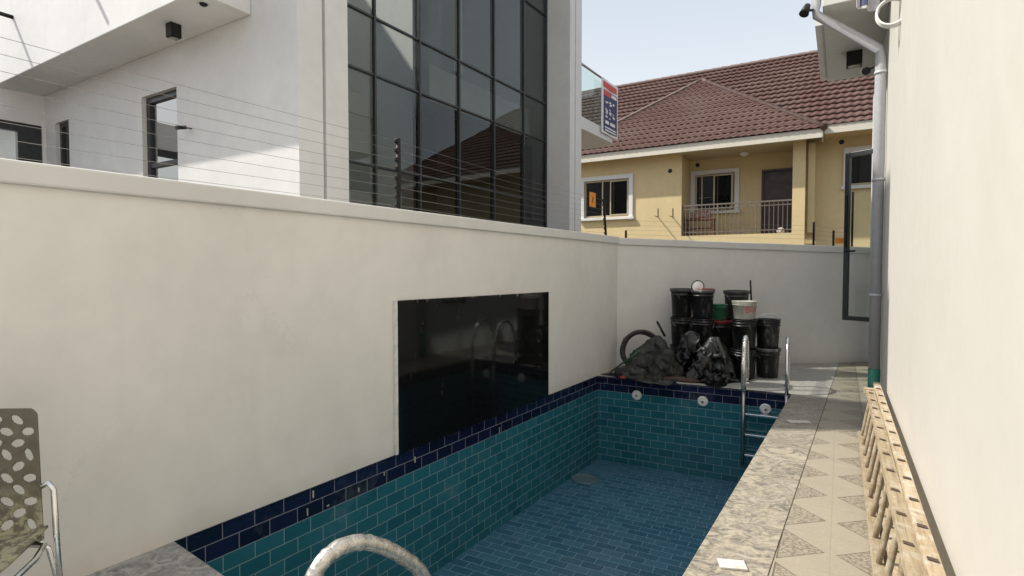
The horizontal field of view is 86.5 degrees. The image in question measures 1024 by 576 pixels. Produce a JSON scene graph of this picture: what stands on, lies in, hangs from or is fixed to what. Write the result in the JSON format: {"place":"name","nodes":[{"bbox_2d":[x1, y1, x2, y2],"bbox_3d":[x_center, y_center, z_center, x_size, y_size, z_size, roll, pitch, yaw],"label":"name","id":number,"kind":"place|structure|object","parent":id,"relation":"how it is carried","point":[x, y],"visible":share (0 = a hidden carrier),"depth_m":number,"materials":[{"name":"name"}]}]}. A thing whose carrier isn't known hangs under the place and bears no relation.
{"place":"outdoors","nodes":[
{"label":"outdoors","id":0,"kind":"place"},
{"bbox_2d":[87,542,222,575],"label":"paving","id":1,"kind":"structure","parent":0,"point":[172,559],"depth_m":2.72,"materials":[{"name":"grey stone"}]},
{"bbox_2d":[0,408,62,575],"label":"chair","id":2,"kind":"object","parent":1,"relation":"on","point":[19,537],"visible":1,"depth_m":2.04,"materials":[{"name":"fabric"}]},
{"bbox_2d":[305,533,430,575],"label":"pool ladder","id":3,"kind":"object","parent":1,"relation":"attached to","point":[331,553],"visible":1,"depth_m":1.91,"materials":[{"name":"silver metal"}]},
{"bbox_2d":[0,0,611,231],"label":"white house","id":4,"kind":"structure","parent":0,"point":[494,85],"depth_m":7.75,"materials":[{"name":"paint"}]},
{"bbox_2d":[0,120,28,161],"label":"window","id":5,"kind":"structure","parent":4,"relation":"in","point":[21,132],"depth_m":8.30,"materials":[{"name":"grey metal"}]},
{"bbox_2d":[60,122,69,166],"bbox_3d":[-6.752,-1.160,8.336,0.454,2.721,0.251,0,2,7],"label":"window","id":6,"kind":"structure","parent":4,"relation":"in","point":[64,138],"depth_m":8.37,"materials":[{"name":"grey metal"}]},
{"bbox_2d":[146,90,177,180],"bbox_3d":[-4.365,-1.050,6.909,0.748,2.795,0.485,0,2,0],"label":"window","id":7,"kind":"structure","parent":4,"relation":"in","point":[154,127],"depth_m":6.92,"materials":[{"name":"grey glass"}]},
{"bbox_2d":[165,21,181,40],"bbox_3d":[-3.740,-2.836,6.013,0.115,0.155,0.115,1,2,31],"label":"downlight","id":8,"kind":"object","parent":4,"relation":"attached to","point":[173,31],"visible":1,"depth_m":5.98,"materials":[{"name":"black metal"}]},
{"bbox_2d":[175,125,191,129],"bbox_3d":[-3.856,-1.877,6.383,0.066,0.074,0.171,2,3,43],"label":"security camera","id":9,"kind":"object","parent":4,"relation":"attached to","point":[179,127],"visible":0.93,"depth_m":6.35,"materials":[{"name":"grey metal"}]},
{"bbox_2d":[197,1,209,6],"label":"ceiling sensor","id":10,"kind":"object","parent":4,"relation":"attached to","point":[203,3],"visible":1,"depth_m":5.51,"materials":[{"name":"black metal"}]},
{"bbox_2d":[601,77,617,139],"bbox_3d":[2.104,-3.844,11.698,0.025,1.140,0.860,1,2,34],"label":"banner","id":11,"kind":"object","parent":4,"relation":"attached to","point":[609,108],"visible":1,"depth_m":11.66,"materials":[{"name":"multicoloured plastic"}]},
{"bbox_2d":[686,218,715,235],"bbox_3d":[6.995,-2.245,20.196,1.000,0.635,0.500,1,2,30],"label":"wooden table","id":12,"kind":"object","parent":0,"point":[699,219],"visible":0.55,"depth_m":20.09,"materials":[{"name":"brown wood"}]},
{"bbox_2d":[688,211,710,218],"bbox_3d":[6.962,-2.716,20.191,0.862,0.295,0.502,0,2,0],"label":"clothes pile","id":13,"kind":"object","parent":12,"relation":"on","point":[699,214],"visible":0.61,"depth_m":20.03,"materials":[{"name":"brown fabric"}]},
{"bbox_2d":[582,0,822,89],"label":"sky","id":14,"kind":"structure","parent":0,"point":[624,41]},
{"bbox_2d":[598,362,838,397],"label":"paving","id":15,"kind":"structure","parent":0,"point":[812,379],"depth_m":7.21,"materials":[{"name":"stone"}]},
{"bbox_2d":[610,349,641,371],"bbox_3d":[1.574,1.017,7.559,0.513,0.399,0.024,2,3,43],"label":"broom stick","id":16,"kind":"object","parent":15,"relation":"on","point":[627,359],"visible":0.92,"depth_m":7.53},
{"bbox_2d":[614,364,646,379],"bbox_3d":[1.623,1.140,7.475,0.434,0.180,0.369,0,2,0],"label":"rag","id":17,"kind":"object","parent":15,"relation":"on","point":[629,371],"visible":0.9,"depth_m":7.34,"materials":[{"name":"grey fabric"}]},
{"bbox_2d":[601,335,683,385],"bbox_3d":[1.948,0.943,7.572,0.940,0.571,1.057,-2,3,-42],"label":"cloth heap","id":18,"kind":"object","parent":15,"relation":"on","point":[654,357],"visible":0.71,"depth_m":7.39,"materials":[{"name":"grey fabric"}]},
{"bbox_2d":[620,329,655,363],"bbox_3d":[1.844,0.894,7.750,0.604,0.608,0.268,0,2,14],"label":"hose coil","id":19,"kind":"object","parent":18,"relation":"on","point":[629,336],"visible":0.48,"depth_m":7.75,"materials":[{"name":"brown rubber"}]},
{"bbox_2d":[656,321,665,336],"bbox_3d":[2.081,0.571,7.598,0.142,0.225,0.032,1,2,26],"label":"stick","id":20,"kind":"object","parent":18,"relation":"on","point":[660,328],"visible":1,"depth_m":7.59,"materials":[{"name":"black metal"}]},
{"bbox_2d":[670,344,678,353],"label":"bucket","id":21,"kind":"object","parent":15,"relation":"on","point":[675,348],"visible":0.13,"depth_m":7.75,"materials":[{"name":"black plastic"}]},
{"bbox_2d":[670,316,692,345],"bbox_3d":[2.441,0.616,7.825,0.339,0.400,0.328,-1,2,-23],"label":"bucket","id":22,"kind":"object","parent":21,"relation":"on","point":[680,326],"visible":0.66,"depth_m":7.71,"materials":[{"name":"black plastic"}]},
{"bbox_2d":[670,288,691,317],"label":"bucket","id":23,"kind":"object","parent":22,"relation":"on","point":[681,300],"visible":0.88,"depth_m":7.69,"materials":[{"name":"black plastic"}]},
{"bbox_2d":[664,376,699,382],"bbox_3d":[2.255,1.208,7.242,0.490,0.060,0.193,1,2,27],"label":"rag","id":24,"kind":"object","parent":15,"relation":"on","point":[682,379],"visible":0.88,"depth_m":7.18,"materials":[{"name":"fabric"}]},
{"bbox_2d":[675,330,700,371],"bbox_3d":[2.519,0.906,7.537,0.684,0.648,0.644,0,2,0],"label":"plastic sheet","id":25,"kind":"object","parent":15,"relation":"on","point":[690,344],"visible":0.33,"depth_m":7.43,"materials":[{"name":"black plastic"}]},
{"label":"bucket","id":26,"kind":"object","parent":25,"relation":"on","visible":0},
{"bbox_2d":[690,318,714,344],"bbox_3d":[2.671,0.625,7.645,0.329,0.395,0.318,1,2,17],"label":"bucket","id":27,"kind":"object","parent":26,"relation":"on","point":[703,328],"visible":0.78,"depth_m":7.52,"materials":[{"name":"black plastic"}]},
{"bbox_2d":[690,288,714,318],"bbox_3d":[2.671,0.214,7.631,0.332,0.413,0.332,1,2,34],"label":"bucket","id":28,"kind":"object","parent":27,"relation":"on","point":[702,303],"visible":0.91,"depth_m":7.51,"materials":[{"name":"black plastic"}]},
{"bbox_2d":[691,280,703,291],"bbox_3d":[2.576,-0.018,7.558,0.184,0.184,0.052,0,2,0],"label":"round lamp","id":29,"kind":"object","parent":28,"relation":"on","point":[697,284],"visible":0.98,"depth_m":7.54,"materials":[{"name":"white plastic"}]},
{"bbox_2d":[680,336,750,387],"bbox_3d":[2.610,0.943,7.349,0.943,0.586,0.806,2,3,45],"label":"plastic sheet","id":30,"kind":"object","parent":15,"relation":"on","point":[711,366],"visible":0.81,"depth_m":7.21,"materials":[{"name":"black plastic"}]},
{"bbox_2d":[715,337,725,357],"bbox_3d":[2.703,0.774,7.045,0.137,0.274,0.030,1,2,17],"label":"batten","id":31,"kind":"object","parent":30,"relation":"on","point":[720,347],"visible":1,"depth_m":7.04,"materials":[{"name":"grey wood"}]},
{"bbox_2d":[731,347,756,379],"bbox_3d":[3.169,1.031,7.439,0.350,0.400,0.338,-1,2,-29],"label":"bucket","id":32,"kind":"object","parent":15,"relation":"on","point":[736,354],"visible":0.62,"depth_m":7.33,"materials":[{"name":"black plastic"}]},
{"bbox_2d":[731,319,757,349],"bbox_3d":[3.169,0.629,7.425,0.338,0.400,0.350,0,2,4],"label":"bucket","id":33,"kind":"object","parent":32,"relation":"on","point":[741,328],"visible":0.82,"depth_m":7.31,"materials":[{"name":"black plastic"}]},
{"bbox_2d":[732,300,757,319],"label":"bucket","id":34,"kind":"object","parent":33,"relation":"on","point":[744,309],"visible":1,"depth_m":7.30,"materials":[{"name":"white plastic"}]},
{"bbox_2d":[750,280,751,300],"bbox_3d":[3.441,0.052,7.836,0.044,0.331,0.024,0,2,0],"label":"stick","id":35,"kind":"object","parent":34,"relation":"in","point":[750,291],"visible":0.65,"depth_m":7.83,"materials":[{"name":"black metal"}]},
{"bbox_2d":[741,335,790,465],"bbox_3d":[3.169,1.383,6.793,0.561,1.581,0.633,1,2,28],"label":"pool ladder","id":36,"kind":"object","parent":15,"relation":"on","point":[745,365],"visible":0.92,"depth_m":6.63,"materials":[{"name":"silver metal"}]},
{"bbox_2d":[755,346,780,378],"bbox_3d":[3.529,1.025,7.519,0.342,0.408,0.342,0,2,-11],"label":"bucket","id":37,"kind":"object","parent":15,"relation":"on","point":[767,363],"visible":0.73,"depth_m":7.40,"materials":[{"name":"black plastic"}]},
{"bbox_2d":[755,318,780,348],"bbox_3d":[3.529,0.627,7.505,0.328,0.400,0.339,-2,3,-44],"label":"bucket","id":38,"kind":"object","parent":37,"relation":"on","point":[767,331],"visible":0.9,"depth_m":7.39,"materials":[{"name":"black plastic"}]},
{"bbox_2d":[581,50,874,246],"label":"yellow house","id":39,"kind":"structure","parent":0,"point":[796,127],"depth_m":20.11,"materials":[{"name":"paint"}]},
{"bbox_2d":[581,173,633,221],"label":"window","id":40,"kind":"structure","parent":39,"relation":"in","point":[601,188],"depth_m":21.56,"materials":[{"name":"beige metal"}]},
{"bbox_2d":[610,179,627,215],"bbox_3d":[4.173,-3.518,21.198,0.651,1.367,0.396,0,2,0],"label":"window leaf","id":41,"kind":"structure","parent":39,"relation":"in","point":[618,188],"depth_m":21.20,"materials":[{"name":"beige metal"}]},
{"bbox_2d":[690,167,739,213],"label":"window","id":42,"kind":"structure","parent":39,"relation":"in","point":[701,192],"depth_m":20.94,"materials":[{"name":"beige metal"}]},
{"bbox_2d":[713,173,732,208],"bbox_3d":[7.956,-3.645,20.514,0.617,1.307,0.375,0,2,0],"label":"window leaf","id":43,"kind":"structure","parent":39,"relation":"in","point":[722,183],"depth_m":20.51,"materials":[{"name":"beige metal"}]},
{"bbox_2d":[739,152,749,155],"bbox_3d":[8.408,-4.832,19.690,0.360,0.120,0.360,0,2,0],"label":"ceiling lamp","id":44,"kind":"object","parent":39,"relation":"attached to","point":[743,153],"visible":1,"depth_m":19.58,"materials":[{"name":"white plastic"}]},
{"bbox_2d":[761,168,792,233],"bbox_3d":[9.643,-3.102,19.705,1.103,2.399,0.150,1,2,30],"label":"door","id":45,"kind":"structure","parent":39,"relation":"in","point":[776,183],"depth_m":19.74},
{"bbox_2d":[841,145,871,190],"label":"window","id":46,"kind":"structure","parent":39,"relation":"in","point":[861,170],"depth_m":17.75,"materials":[{"name":"beige metal"}]},
{"bbox_2d":[769,362,887,575],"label":"path","id":47,"kind":"structure","parent":0,"point":[825,532],"depth_m":3.48,"materials":[{"name":"tile"}]},
{"bbox_2d":[858,390,926,575],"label":"wooden ladder","id":48,"kind":"object","parent":47,"relation":"on","point":[876,453],"visible":1,"depth_m":2.87,"materials":[{"name":"beige wood"}]},
{"bbox_2d":[873,382,945,575],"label":"wooden ladder","id":49,"kind":"object","parent":47,"relation":"on","point":[932,563],"visible":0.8,"depth_m":2.59,"materials":[{"name":"brown wood"}]},
{"bbox_2d":[864,387,874,393],"bbox_3d":[3.205,0.918,4.847,0.120,0.050,0.050,1,2,31],"label":"plank offcut","id":50,"kind":"object","parent":49,"relation":"on","point":[870,389],"visible":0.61,"depth_m":4.84,"materials":[{"name":"brown wood"}]},
{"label":"bucket","id":51,"kind":"object","parent":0,"visible":0},
{"bbox_2d":[712,319,731,347],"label":"bucket","id":52,"kind":"object","parent":51,"relation":"on","point":[722,329],"visible":0.64,"depth_m":7.64,"materials":[{"name":"black plastic"}]},
{"bbox_2d":[712,304,727,319],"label":"bucket","id":53,"kind":"object","parent":52,"relation":"on","point":[719,311],"visible":0.85,"depth_m":7.67,"materials":[{"name":"green plastic"}]},
{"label":"bucket","id":54,"kind":"object","parent":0,"visible":0},
{"bbox_2d":[726,318,733,345],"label":"bucket","id":55,"kind":"object","parent":54,"relation":"on","point":[731,340],"visible":0.06,"depth_m":7.79,"materials":[{"name":"black plastic"}]},
{"bbox_2d":[723,290,749,317],"bbox_3d":[3.246,0.233,7.872,0.362,0.398,0.362,-1,2,-23],"label":"bucket","id":56,"kind":"object","parent":55,"relation":"on","point":[730,296],"visible":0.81,"depth_m":7.76,"materials":[{"name":"grey plastic"}]},
{"label":"ground","id":57,"kind":"structure","parent":0,"visible":0},
{"bbox_2d":[0,158,618,575],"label":"boundary wall","id":58,"kind":"structure","parent":57,"relation":"on","point":[178,360],"depth_m":3.12,"materials":[{"name":"paint"}]},
{"bbox_2d":[0,37,606,234],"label":"electric fence","id":59,"kind":"object","parent":58,"relation":"on","point":[397,167],"visible":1,"depth_m":3.72,"materials":[{"name":"black metal"}]},
{"bbox_2d":[589,192,595,207],"bbox_3d":[1.126,-1.233,7.594,0.007,0.200,0.200,1,2,33],"label":"warning sign","id":60,"kind":"object","parent":59,"relation":"attached to","point":[592,199],"visible":1,"depth_m":7.58,"materials":[{"name":"orange plastic"}]},
{"bbox_2d":[393,301,398,454],"bbox_3d":[-0.924,0.716,4.326,0.026,1.231,0.028,1,2,33],"label":"plaster bead","id":61,"kind":"object","parent":58,"relation":"attached to","point":[395,357],"visible":1,"depth_m":4.32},
{"bbox_2d":[397,292,548,453],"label":"wall panel","id":62,"kind":"structure","parent":58,"relation":"attached to","point":[465,362],"depth_m":5.07,"materials":[{"name":"black glass"}]},
{"bbox_2d":[174,376,790,575],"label":"swimming pool","id":63,"kind":"structure","parent":57,"relation":"in","point":[601,476],"depth_m":5.51,"materials":[{"name":"tile"}]},
{"bbox_2d":[617,238,869,366],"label":"boundary wall","id":64,"kind":"structure","parent":57,"relation":"on","point":[797,290],"depth_m":8.47,"materials":[{"name":"paint"}]},
{"bbox_2d":[625,192,853,246],"bbox_3d":[3.601,-1.091,8.488,3.824,0.884,0.034,0,2,-8],"label":"electric fence","id":65,"kind":"object","parent":64,"relation":"on","point":[833,232],"visible":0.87,"depth_m":8.67,"materials":[{"name":"black metal"}]},
{"bbox_2d":[835,238,843,242],"bbox_3d":[5.295,-0.761,8.739,0.220,0.090,0.007,0,2,-8],"label":"warning sign","id":66,"kind":"object","parent":65,"relation":"attached to","point":[839,240],"visible":0.6,"depth_m":8.73,"materials":[{"name":"orange plastic"}]},
{"bbox_2d":[683,394,826,575],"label":"coping","id":67,"kind":"object","parent":57,"relation":"on","point":[748,526],"visible":0.87,"depth_m":3.48,"materials":[{"name":"beige stone"}]},
{"bbox_2d":[717,558,747,570],"bbox_3d":[1.101,1.383,2.720,0.130,0.011,0.085,0,2,10],"label":"ceramic tile","id":68,"kind":"object","parent":67,"relation":"on","point":[732,564],"visible":1,"depth_m":2.71,"materials":[{"name":"white ceramic"}]},
{"bbox_2d":[786,420,810,423],"bbox_3d":[2.780,1.297,5.274,0.200,0.011,0.085,0,2,3],"label":"ceramic tile","id":69,"kind":"object","parent":67,"relation":"on","point":[800,421],"visible":1,"depth_m":5.26,"materials":[{"name":"white ceramic"}]},
{"bbox_2d":[815,0,1023,575],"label":"cream house","id":70,"kind":"structure","parent":57,"relation":"on","point":[952,350],"depth_m":2.12,"materials":[{"name":"paint"}]},
{"bbox_2d":[811,0,887,402],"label":"drainpipe","id":71,"kind":"object","parent":70,"relation":"attached to","point":[880,75],"visible":0.87,"depth_m":5.65,"materials":[{"name":"grey plastic"}]},
{"bbox_2d":[799,3,812,17],"bbox_3d":[3.105,-2.929,5.726,0.155,0.138,0.097,0,2,0],"label":"spotlight","id":72,"kind":"object","parent":71,"relation":"attached to","point":[804,11],"visible":1,"depth_m":5.71,"materials":[{"name":"grey metal"}]},
{"bbox_2d":[846,49,862,68],"bbox_3d":[4.289,-2.862,6.817,0.170,0.175,0.170,1,2,31],"label":"downlight","id":73,"kind":"object","parent":70,"relation":"attached to","point":[854,58],"visible":1,"depth_m":6.75,"materials":[{"name":"black metal"}]},
{"bbox_2d":[842,149,872,321],"bbox_3d":[4.058,-0.602,6.313,0.084,1.980,0.409,-1,2,-29],"label":"window","id":74,"kind":"structure","parent":70,"relation":"in","point":[848,156],"depth_m":6.45,"materials":[{"name":"grey metal"}]},
{"bbox_2d":[860,66,874,74],"bbox_3d":[4.278,-2.593,6.473,0.210,0.153,0.225,1,2,28],"label":"security camera","id":75,"kind":"object","parent":70,"relation":"attached to","point":[865,71],"visible":0.94,"depth_m":6.42,"materials":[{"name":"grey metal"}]},
{"bbox_3d":[3.041,-2.379,4.327,0.103,0.160,0.316,0,2,0],"label":"wall bracket","id":76,"kind":"object","parent":70,"relation":"attached to","visible":0},
{"bbox_2d":[856,0,879,12],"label":"hanging cloth","id":77,"kind":"object","parent":76,"relation":"hanging from","point":[870,5],"visible":1,"depth_m":4.54,"materials":[{"name":"white fabric"}]},
{"bbox_2d":[875,0,900,28],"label":"cable coil","id":78,"kind":"object","parent":76,"relation":"hanging from","point":[879,22],"visible":0.65,"depth_m":4.46,"materials":[{"name":"white plastic"}]}
]}

